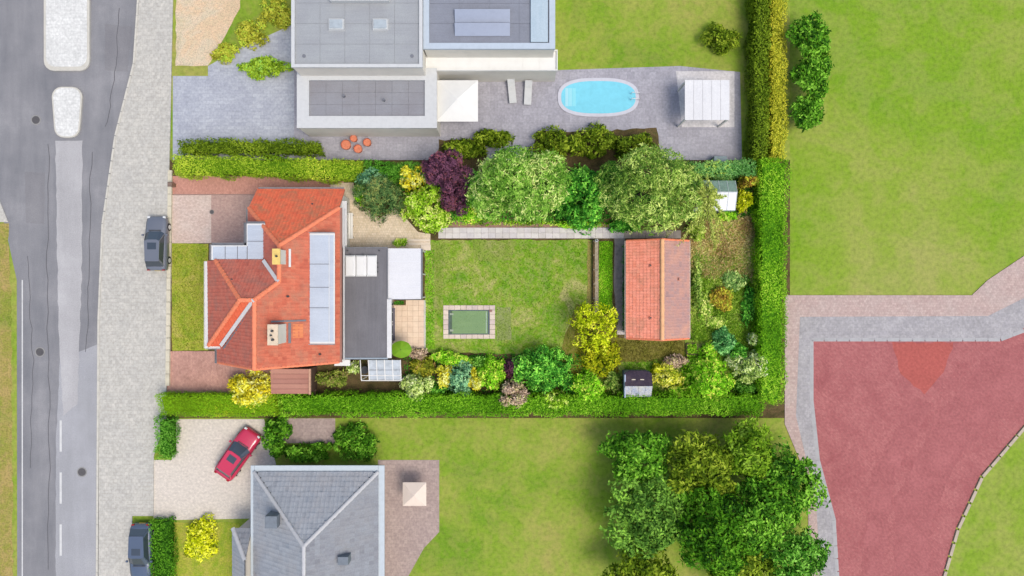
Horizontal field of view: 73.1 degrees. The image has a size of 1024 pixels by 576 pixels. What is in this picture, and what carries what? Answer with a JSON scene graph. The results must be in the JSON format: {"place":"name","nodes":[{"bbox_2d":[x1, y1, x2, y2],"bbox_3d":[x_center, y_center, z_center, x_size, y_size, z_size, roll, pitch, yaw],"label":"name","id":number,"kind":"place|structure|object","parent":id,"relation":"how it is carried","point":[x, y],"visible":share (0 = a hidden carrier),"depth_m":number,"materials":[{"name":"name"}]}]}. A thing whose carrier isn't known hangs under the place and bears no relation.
{"place":"outdoors","nodes":[
{"label":"outdoors","id":0,"kind":"place"},
{"bbox_2d":[44,0,89,70],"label":"traffic island","id":1,"kind":"structure","parent":0,"point":[66,35],"depth_m":57.45,"materials":[{"name":"concrete"}]},
{"bbox_2d":[52,87,82,137],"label":"traffic island","id":2,"kind":"structure","parent":0,"point":[67,103],"depth_m":57.45,"materials":[{"name":"concrete"}]},
{"bbox_2d":[0,0,138,575],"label":"road","id":3,"kind":"structure","parent":0,"point":[30,82],"depth_m":57.60,"materials":[{"name":"asphalt"}]},
{"bbox_2d":[55,140,82,415],"bbox_3d":[-36.914,-0.812,57.588,2.317,0.001,22.962,0,90,0],"label":"median strip","id":4,"kind":"object","parent":3,"relation":"on","point":[69,162],"visible":1,"depth_m":57.59,"materials":[{"name":"concrete"}]},
{"bbox_2d":[55,345,97,575],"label":"resurfaced lane","id":5,"kind":"structure","parent":3,"relation":"on","point":[76,513],"depth_m":57.59,"materials":[{"name":"asphalt"}]},
{"bbox_2d":[105,24,131,71],"bbox_3d":[-32.794,-20.009,57.590,2.295,0.001,3.996,0,90,0],"label":"asphalt patch","id":6,"kind":"object","parent":3,"relation":"on","point":[122,41],"visible":1,"depth_m":57.59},
{"bbox_2d":[96,0,172,575],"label":"pavement","id":7,"kind":"structure","parent":0,"point":[131,339],"depth_m":57.51,"materials":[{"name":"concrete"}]},
{"bbox_2d":[125,522,153,575],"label":"parked car","id":8,"kind":"object","parent":7,"relation":"on","point":[139,548],"visible":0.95,"depth_m":56.45,"materials":[{"name":"blue paint"}]},
{"bbox_2d":[141,216,170,270],"bbox_3d":[-29.222,-3.670,56.769,2.110,1.482,4.522,0,90,0],"label":"parked car","id":9,"kind":"object","parent":7,"relation":"on","point":[156,248],"visible":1,"depth_m":56.55,"materials":[{"name":"grey metal"}]},
{"bbox_2d":[172,243,207,350],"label":"front lawn","id":10,"kind":"structure","parent":0,"point":[175,277],"depth_m":57.58,"materials":[{"name":"plant"}]},
{"bbox_2d":[172,195,210,242],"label":"driveway","id":11,"kind":"structure","parent":0,"point":[191,218],"depth_m":57.58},
{"bbox_2d":[174,522,239,575],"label":"front lawn","id":12,"kind":"structure","parent":0,"point":[219,563],"depth_m":57.58,"materials":[{"name":"plant"}]},
{"bbox_2d":[183,513,218,564],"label":"shrub","id":13,"kind":"object","parent":12,"relation":"on","point":[200,531],"visible":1,"depth_m":56.74,"materials":[{"name":"yellow plant"}]},
{"bbox_2d":[175,0,239,65],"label":"gravel path","id":14,"kind":"structure","parent":0,"point":[202,27],"depth_m":57.58,"materials":[{"name":"gravel"}]},
{"bbox_2d":[211,195,253,242],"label":"driveway","id":15,"kind":"structure","parent":0,"point":[228,218],"depth_m":57.58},
{"bbox_2d":[167,351,315,394],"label":"driveway","id":16,"kind":"structure","parent":0,"point":[195,371],"depth_m":57.58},
{"bbox_2d":[270,366,316,394],"bbox_3d":[-17.719,7.496,56.425,3.226,2.350,2.040,0,90,0],"label":"lean to","id":17,"kind":"object","parent":16,"relation":"on","point":[297,380],"visible":0.96,"depth_m":55.38,"materials":[{"name":"brown wood"}]},
{"bbox_2d":[208,26,293,79],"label":"neighbour path","id":18,"kind":"structure","parent":0,"point":[277,46],"depth_m":57.58,"materials":[{"name":"stone"}]},
{"bbox_2d":[236,55,293,80],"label":"shrub","id":19,"kind":"object","parent":18,"relation":"on","point":[264,65],"visible":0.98,"depth_m":56.84,"materials":[{"name":"green plant"}]},
{"bbox_2d":[173,176,343,193],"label":"driveway","id":20,"kind":"structure","parent":0,"point":[219,185],"depth_m":57.58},
{"bbox_2d":[251,465,384,575],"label":"hipped house","id":21,"kind":"structure","parent":0,"point":[317,520],"depth_m":53.16,"materials":[{"name":"tile"}]},
{"bbox_2d":[231,518,250,575],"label":"porch wing","id":22,"kind":"structure","parent":21,"relation":"attached to","point":[241,550],"depth_m":54.19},
{"bbox_2d":[297,68,439,136],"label":"garage","id":23,"kind":"structure","parent":0,"point":[368,106],"depth_m":54.47,"materials":[{"name":"concrete"}]},
{"bbox_2d":[330,182,429,248],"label":"cream terrace","id":24,"kind":"structure","parent":0,"point":[367,232],"depth_m":57.57,"materials":[{"name":"stone"}]},
{"bbox_2d":[378,460,438,575],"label":"patio","id":25,"kind":"structure","parent":0,"point":[411,532],"depth_m":57.59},
{"bbox_2d":[167,160,789,417],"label":"garden soil","id":26,"kind":"structure","parent":0,"point":[354,382],"depth_m":57.59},
{"bbox_2d":[165,170,172,385],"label":"front wall","id":27,"kind":"structure","parent":26,"relation":"on","point":[168,303],"depth_m":57.42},
{"bbox_2d":[155,390,282,417],"bbox_3d":[-23.940,9.507,56.612,10.106,2.227,2.254,0,90,0],"label":"hedge","id":28,"kind":"object","parent":26,"relation":"on","point":[194,404],"visible":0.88,"depth_m":56.15,"materials":[{"name":"green plant"}]},
{"bbox_2d":[227,369,272,412],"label":"golden shrub","id":29,"kind":"object","parent":26,"relation":"on","point":[236,383],"visible":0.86,"depth_m":55.85,"materials":[{"name":"yellow plant"}]},
{"bbox_2d":[172,154,364,185],"bbox_3d":[-19.682,-9.760,56.516,15.677,2.529,2.274,2,90,0],"label":"hedge","id":30,"kind":"object","parent":26,"relation":"on","point":[302,169],"visible":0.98,"depth_m":55.89,"materials":[{"name":"green plant"}]},
{"bbox_2d":[204,187,349,370],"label":"house","id":31,"kind":"structure","parent":26,"relation":"on","point":[273,291],"depth_m":50.57,"materials":[{"name":"tile"}]},
{"bbox_2d":[342,247,393,358],"bbox_3d":[-11.427,1.198,55.840,3.868,3.520,8.830,0,90,0],"label":"extension","id":32,"kind":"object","parent":26,"relation":"on","point":[369,306],"visible":0.96,"depth_m":54.48,"materials":[{"name":"metal"}]},
{"bbox_2d":[388,248,424,299],"bbox_3d":[-8.442,-1.107,56.085,2.696,2.930,4.045,0,90,0],"label":"veranda","id":33,"kind":"object","parent":32,"relation":"attached to","point":[405,274],"visible":1,"depth_m":54.72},
{"bbox_2d":[350,172,405,227],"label":"cedar","id":34,"kind":"object","parent":26,"relation":"on","point":[389,190],"visible":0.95,"depth_m":55.24,"materials":[{"name":"green plant"}]},
{"bbox_2d":[360,360,405,380],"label":"glasshouse","id":35,"kind":"structure","parent":26,"relation":"on","point":[384,370],"depth_m":55.30,"materials":[{"name":"grey"}]},
{"bbox_2d":[393,300,423,347],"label":"terrace","id":36,"kind":"structure","parent":26,"relation":"on","point":[409,322],"depth_m":57.54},
{"bbox_2d":[399,184,453,233],"bbox_3d":[-7.030,-6.481,56.256,4.452,3.224,4.348,0,90,0],"label":"shrub","id":37,"kind":"object","parent":26,"relation":"on","point":[438,213],"visible":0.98,"depth_m":55.91,"materials":[{"name":"green plant"}]},
{"bbox_2d":[420,147,475,193],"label":"plum tree","id":38,"kind":"object","parent":26,"relation":"on","point":[440,165],"visible":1,"depth_m":53.00,"materials":[{"name":"purple plant"}]},
{"bbox_2d":[476,354,506,391],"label":"shrub","id":39,"kind":"object","parent":26,"relation":"on","point":[488,379],"visible":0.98,"depth_m":56.30,"materials":[{"name":"green plant"}]},
{"bbox_2d":[464,144,572,225],"bbox_3d":[0.403,-7.782,53.761,8.384,7.699,6.452,0,90,0],"label":"willow leaved tree","id":40,"kind":"object","parent":26,"relation":"on","point":[493,174],"visible":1,"depth_m":51.23,"materials":[{"name":"green plant"}]},
{"bbox_2d":[275,388,765,419],"bbox_3d":[0.721,9.468,56.567,39.823,2.424,2.505,0,90,0],"label":"hedge","id":41,"kind":"object","parent":26,"relation":"on","point":[397,403],"visible":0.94,"depth_m":56.04,"materials":[{"name":"green plant"}]},
{"bbox_2d":[511,343,573,393],"bbox_3d":[2.469,6.575,56.084,5.512,3.702,4.005,-23,90,0],"label":"shrub","id":42,"kind":"object","parent":26,"relation":"on","point":[538,376],"visible":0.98,"depth_m":55.60,"materials":[{"name":"green plant"}]},
{"bbox_2d":[372,176,754,224],"bbox_3d":[3.917,-7.348,57.491,33.534,0.272,4.353,0,90,0],"label":"border cover","id":43,"kind":"object","parent":26,"relation":"on","point":[608,215],"visible":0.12,"depth_m":57.53,"materials":[{"name":"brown plant"}]},
{"bbox_2d":[551,163,607,235],"bbox_3d":[5.642,-7.199,55.349,4.875,5.213,5.528,-40,90,0],"label":"shrub","id":44,"kind":"object","parent":26,"relation":"on","point":[590,207],"visible":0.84,"depth_m":54.75,"materials":[{"name":"green plant"}]},
{"bbox_2d":[568,365,605,402],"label":"shrub","id":45,"kind":"object","parent":26,"relation":"on","point":[586,380],"visible":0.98,"depth_m":55.89,"materials":[{"name":"green plant"}]},
{"bbox_2d":[559,304,617,394],"bbox_3d":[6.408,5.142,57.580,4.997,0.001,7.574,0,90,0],"label":"shrub","id":46,"kind":"object","parent":26,"relation":"on","point":[570,337],"visible":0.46,"depth_m":57.58,"materials":[{"name":"green plant"}]},
{"bbox_2d":[566,300,618,357],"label":"golden tree","id":47,"kind":"object","parent":46,"relation":"on","point":[584,308],"visible":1,"depth_m":54.70,"materials":[{"name":"yellow plant"}]},
{"bbox_2d":[580,337,622,376],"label":"golden shrub","id":48,"kind":"object","parent":26,"relation":"on","point":[611,353],"visible":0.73,"depth_m":56.69,"materials":[{"name":"plant"}]},
{"bbox_2d":[594,142,704,235],"bbox_3d":[10.405,-7.556,53.896,8.663,7.430,7.360,0,90,0],"label":"olive green tree","id":49,"kind":"object","parent":26,"relation":"on","point":[659,189],"visible":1,"depth_m":51.45,"materials":[{"name":"green plant"}]},
{"bbox_2d":[624,238,689,340],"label":"tiled shed","id":50,"kind":"structure","parent":26,"relation":"on","point":[656,289],"depth_m":54.31,"materials":[{"name":"tile"}]},
{"bbox_2d":[649,173,729,249],"bbox_3d":[13.959,-6.059,54.851,6.405,5.497,6.181,0,90,0],"label":"drooping conifer","id":51,"kind":"object","parent":26,"relation":"on","point":[708,194],"visible":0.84,"depth_m":53.35,"materials":[{"name":"green plant"}]},
{"bbox_2d":[680,356,735,400],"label":"shrub","id":52,"kind":"object","parent":26,"relation":"on","point":[702,386],"visible":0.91,"depth_m":55.96,"materials":[{"name":"green plant"}]},
{"bbox_2d":[689,211,754,344],"bbox_3d":[17.711,-0.829,57.584,5.894,0.001,11.588,0,90,0],"label":"wild garden","id":53,"kind":"object","parent":26,"relation":"on","point":[710,257],"visible":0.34,"depth_m":57.58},
{"bbox_2d":[690,253,754,351],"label":"wild grass","id":54,"kind":"structure","parent":53,"relation":"on","point":[694,338],"depth_m":57.46,"materials":[{"name":"green plant"}]},
{"bbox_2d":[688,157,757,180],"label":"hedge","id":55,"kind":"object","parent":26,"relation":"on","point":[721,169],"visible":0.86,"depth_m":55.80,"materials":[{"name":"green plant"}]},
{"bbox_2d":[748,157,792,405],"bbox_3d":[21.086,-0.567,56.390,3.066,2.759,20.167,0,90,0],"label":"hedge","id":56,"kind":"object","parent":26,"relation":"on","point":[769,217],"visible":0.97,"depth_m":55.71,"materials":[{"name":"green plant"}]},
{"bbox_2d":[423,0,554,57],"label":"flat roofed building","id":57,"kind":"structure","parent":0,"point":[488,28],"depth_m":52.56,"materials":[{"name":"stone"}]},
{"bbox_2d":[424,239,591,355],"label":"lawn","id":58,"kind":"structure","parent":0,"point":[482,268],"depth_m":57.58,"materials":[{"name":"plant"}]},
{"bbox_2d":[431,244,444,315],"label":"worn grass","id":59,"kind":"structure","parent":58,"relation":"on","point":[438,275],"depth_m":57.58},
{"bbox_2d":[443,305,494,338],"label":"garden pool","id":60,"kind":"structure","parent":58,"relation":"on","point":[472,324],"depth_m":57.55,"materials":[{"name":"liquid"}]},
{"bbox_2d":[472,240,515,261],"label":"worn grass","id":61,"kind":"structure","parent":58,"relation":"on","point":[481,245],"depth_m":57.58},
{"bbox_2d":[0,0,1023,575],"bbox_3d":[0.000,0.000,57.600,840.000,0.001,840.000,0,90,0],"label":"ground","id":62,"kind":"structure","parent":0,"point":[596,34],"depth_m":57.60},
{"bbox_2d":[0,223,13,575],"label":"verge","id":63,"kind":"structure","parent":62,"relation":"on","point":[6,498],"depth_m":57.59,"materials":[{"name":"plant"}]},
{"bbox_2d":[148,515,178,575],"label":"hedge","id":64,"kind":"object","parent":62,"relation":"on","point":[163,546],"visible":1,"depth_m":56.88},
{"bbox_2d":[153,414,181,460],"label":"hedge","id":65,"kind":"object","parent":62,"relation":"on","point":[167,441],"visible":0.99,"depth_m":56.54,"materials":[{"name":"green plant"}]},
{"bbox_2d":[154,419,275,519],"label":"drive","id":66,"kind":"structure","parent":62,"relation":"on","point":[190,483],"depth_m":57.59,"materials":[{"name":"gravel"}]},
{"bbox_2d":[214,426,260,481],"bbox_3d":[-22.621,13.683,56.859,2.210,1.482,4.522,35,90,0],"label":"parked car","id":67,"kind":"object","parent":66,"relation":"on","point":[244,445],"visible":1,"depth_m":56.62,"materials":[{"name":"red paint"}]},
{"bbox_2d":[173,76,293,159],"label":"neighbour drive","id":68,"kind":"structure","parent":62,"relation":"on","point":[204,107],"depth_m":57.59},
{"bbox_2d":[177,136,325,159],"bbox_3d":[-21.269,-11.461,56.670,12.018,2.220,1.881,0,90,0],"label":"hedge","id":69,"kind":"object","parent":68,"relation":"on","point":[257,147],"visible":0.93,"depth_m":56.17,"materials":[{"name":"plant"}]},
{"bbox_2d":[260,415,292,458],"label":"shrub","id":70,"kind":"object","parent":62,"relation":"on","point":[280,427],"visible":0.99,"depth_m":56.28,"materials":[{"name":"green plant"}]},
{"bbox_2d":[278,441,333,463],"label":"shrub","id":71,"kind":"object","parent":62,"relation":"on","point":[316,452],"visible":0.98,"depth_m":56.73,"materials":[{"name":"green plant"}]},
{"bbox_2d":[282,418,334,442],"bbox_3d":[-16.961,11.896,57.580,4.465,0.001,2.066,0,90,0],"label":"pink pad","id":72,"kind":"object","parent":62,"relation":"on","point":[310,430],"visible":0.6,"depth_m":57.58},
{"bbox_2d":[332,419,379,462],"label":"shrub","id":73,"kind":"object","parent":62,"relation":"on","point":[362,446],"visible":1,"depth_m":56.56,"materials":[{"name":"green plant"}]},
{"bbox_2d":[291,0,425,75],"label":"flat roofed building","id":74,"kind":"structure","parent":62,"relation":"on","point":[356,37],"depth_m":52.17,"materials":[{"name":"concrete"}]},
{"bbox_2d":[422,418,807,575],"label":"garden","id":75,"kind":"object","parent":62,"relation":"on","point":[525,496],"visible":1,"depth_m":57.59,"materials":[{"name":"plant"}]},
{"bbox_2d":[596,428,673,484],"bbox_3d":[9.751,13.423,55.193,6.173,4.840,4.944,0,90,0],"label":"garden tree","id":76,"kind":"object","parent":75,"relation":"on","point":[651,453],"visible":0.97,"depth_m":53.68,"materials":[{"name":"green plant"}]},
{"bbox_2d":[597,546,678,575],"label":"garden tree","id":77,"kind":"object","parent":75,"relation":"on","point":[642,567],"visible":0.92,"depth_m":53.74,"materials":[{"name":"green plant"}]},
{"bbox_2d":[599,471,695,560],"bbox_3d":[10.765,17.767,54.649,8.084,5.925,7.488,0,90,0],"label":"garden tree","id":78,"kind":"object","parent":75,"relation":"on","point":[644,531],"visible":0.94,"depth_m":53.01,"materials":[{"name":"green plant"}]},
{"bbox_2d":[665,429,736,502],"bbox_3d":[14.712,14.041,54.887,5.804,5.449,6.256,0,90,0],"label":"garden tree","id":79,"kind":"object","parent":75,"relation":"on","point":[687,463],"visible":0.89,"depth_m":53.16,"materials":[{"name":"green plant"}]},
{"bbox_2d":[667,484,750,575],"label":"garden tree","id":80,"kind":"object","parent":75,"relation":"on","point":[720,509],"visible":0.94,"depth_m":52.07,"materials":[{"name":"green plant"}]},
{"bbox_2d":[720,415,779,481],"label":"garden tree","id":81,"kind":"object","parent":75,"relation":"on","point":[753,460],"visible":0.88,"depth_m":53.56,"materials":[{"name":"green plant"}]},
{"bbox_2d":[721,473,801,560],"bbox_3d":[18.872,18.005,54.674,6.732,5.876,6.494,-27,90,0],"label":"garden tree","id":82,"kind":"object","parent":75,"relation":"on","point":[762,539],"visible":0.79,"depth_m":52.68,"materials":[{"name":"green plant"}]},
{"bbox_2d":[752,435,830,522],"bbox_3d":[21.216,15.072,54.856,6.230,5.512,6.491,-21,90,0],"label":"garden tree","id":83,"kind":"object","parent":75,"relation":"on","point":[788,484],"visible":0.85,"depth_m":53.19,"materials":[{"name":"green plant"}]},
{"bbox_2d":[761,525,832,575],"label":"garden tree","id":84,"kind":"object","parent":75,"relation":"on","point":[808,551],"visible":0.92,"depth_m":53.60,"materials":[{"name":"green plant"}]},
{"bbox_2d":[698,21,742,55],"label":"shrub","id":85,"kind":"object","parent":62,"relation":"on","point":[728,37],"visible":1,"depth_m":56.44,"materials":[{"name":"green plant"}]},
{"bbox_2d":[742,0,772,163],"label":"hedge","id":86,"kind":"object","parent":62,"relation":"on","point":[757,116],"visible":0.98,"depth_m":55.64,"materials":[{"name":"plant"}]},
{"bbox_2d":[764,0,788,161],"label":"hedge","id":87,"kind":"object","parent":62,"relation":"on","point":[777,94],"visible":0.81,"depth_m":56.35,"materials":[{"name":"green plant"}]},
{"bbox_2d":[946,432,1023,575],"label":"corner verge","id":88,"kind":"structure","parent":62,"relation":"on","point":[990,540],"depth_m":57.53,"materials":[{"name":"plant"}]},
{"bbox_2d":[294,66,741,159],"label":"neighbour patio","id":89,"kind":"structure","parent":0,"point":[658,107],"depth_m":57.58,"materials":[{"name":"stone"}]},
{"bbox_2d":[437,80,477,121],"bbox_3d":[-4.368,-14.941,56.130,3.300,2.900,3.300,0,90,0],"label":"square parasol","id":90,"kind":"object","parent":89,"relation":"on","point":[457,100],"visible":0.89,"depth_m":55.05,"materials":[{"name":"fabric"}]},
{"bbox_2d":[426,50,557,81],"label":"canopy building","id":91,"kind":"structure","parent":89,"relation":"on","point":[505,69],"depth_m":54.57,"materials":[{"name":"white paint"}]},
{"bbox_2d":[558,78,638,116],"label":"swimming pool","id":92,"kind":"structure","parent":89,"relation":"in","point":[597,97],"depth_m":57.50,"materials":[{"name":"liquid"}]},
{"bbox_2d":[676,71,733,126],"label":"neighbour pale terrace","id":93,"kind":"structure","parent":89,"relation":"on","point":[682,76],"depth_m":57.58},
{"bbox_2d":[677,80,728,126],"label":"pavilion","id":94,"kind":"structure","parent":93,"relation":"on","point":[706,99],"depth_m":54.90,"materials":[{"name":"metal"}]},
{"bbox_2d":[438,228,623,237],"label":"garden path","id":95,"kind":"structure","parent":0,"point":[515,233],"depth_m":57.55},
{"bbox_2d":[533,128,658,161],"bbox_3d":[7.119,-11.894,57.576,10.887,0.001,2.921,0,90,0],"label":"neighbour bed","id":96,"kind":"object","parent":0,"point":[611,153],"visible":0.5,"depth_m":57.58,"materials":[{"name":"soil"}]},
{"bbox_2d":[526,125,586,160],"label":"shrub","id":97,"kind":"object","parent":96,"relation":"on","point":[555,141],"visible":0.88,"depth_m":56.29,"materials":[{"name":"green plant"}]},
{"bbox_2d":[566,120,624,159],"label":"shrub","id":98,"kind":"object","parent":96,"relation":"on","point":[600,131],"visible":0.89,"depth_m":56.36,"materials":[{"name":"green plant"}]},
{"bbox_2d":[614,238,624,329],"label":"gravel path","id":99,"kind":"structure","parent":0,"point":[618,265],"depth_m":57.57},
{"bbox_2d":[618,338,684,361],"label":"dry grass","id":100,"kind":"structure","parent":0,"point":[650,350],"depth_m":57.58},
{"bbox_2d":[617,339,754,394],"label":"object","id":101,"kind":"structure","parent":0,"point":[622,366],"depth_m":57.58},
{"bbox_2d":[622,370,652,397],"bbox_3d":[10.170,7.762,56.525,2.236,2.150,2.121,0,90,0],"label":"garden hut","id":102,"kind":"object","parent":101,"relation":"on","point":[636,383],"visible":0.99,"depth_m":55.73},
{"bbox_2d":[723,349,767,384],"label":"shrub","id":103,"kind":"object","parent":101,"relation":"on","point":[752,373],"visible":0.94,"depth_m":56.12,"materials":[{"name":"green plant"}]},
{"bbox_2d":[688,215,755,282],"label":"wild grass","id":104,"kind":"structure","parent":0,"point":[736,241],"depth_m":57.42,"materials":[{"name":"brown plant"}]},
{"bbox_2d":[785,256,1023,575],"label":"cycle pavement","id":105,"kind":"structure","parent":0,"point":[1002,289],"depth_m":57.54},
{"bbox_2d":[796,298,1023,575],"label":"grey edging","id":106,"kind":"object","parent":105,"relation":"on","point":[1007,320],"visible":0.91,"depth_m":57.54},
{"bbox_2d":[790,0,1023,294],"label":"field","id":107,"kind":"structure","parent":0,"point":[907,162],"depth_m":57.60,"materials":[{"name":"plant"}]},
{"bbox_2d":[788,92,824,132],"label":"meadow tree","id":108,"kind":"object","parent":107,"relation":"on","point":[807,112],"visible":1,"depth_m":55.52,"materials":[{"name":"green plant"}]},
{"bbox_2d":[785,10,831,60],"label":"meadow tree","id":109,"kind":"object","parent":107,"relation":"on","point":[817,43],"visible":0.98,"depth_m":54.89,"materials":[{"name":"green plant"}]},
{"bbox_2d":[788,52,834,99],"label":"meadow tree","id":110,"kind":"object","parent":107,"relation":"on","point":[816,70],"visible":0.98,"depth_m":54.96,"materials":[{"name":"green plant"}]},
{"bbox_2d":[814,328,1023,575],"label":"red road","id":111,"kind":"structure","parent":0,"point":[865,392],"depth_m":57.59,"materials":[{"name":"asphalt"}]},
{"bbox_2d":[861,396,931,575],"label":"worn track","id":112,"kind":"structure","parent":111,"relation":"on","point":[889,461],"depth_m":57.59,"materials":[{"name":"asphalt"}]},
{"bbox_2d":[810,329,1023,575],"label":"kerb line","id":113,"kind":"object","parent":111,"relation":"on","point":[813,411],"visible":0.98,"depth_m":57.53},
{"bbox_2d":[892,342,952,393],"bbox_3d":[34.209,6.671,57.588,5.082,0.001,4.421,0,90,0],"label":"repaired patch","id":114,"kind":"object","parent":111,"relation":"on","point":[921,366],"visible":1,"depth_m":57.59,"materials":[{"name":"asphalt"}]},
{"bbox_2d":[891,343,1023,575],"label":"worn track","id":115,"kind":"structure","parent":111,"relation":"on","point":[990,393],"depth_m":57.59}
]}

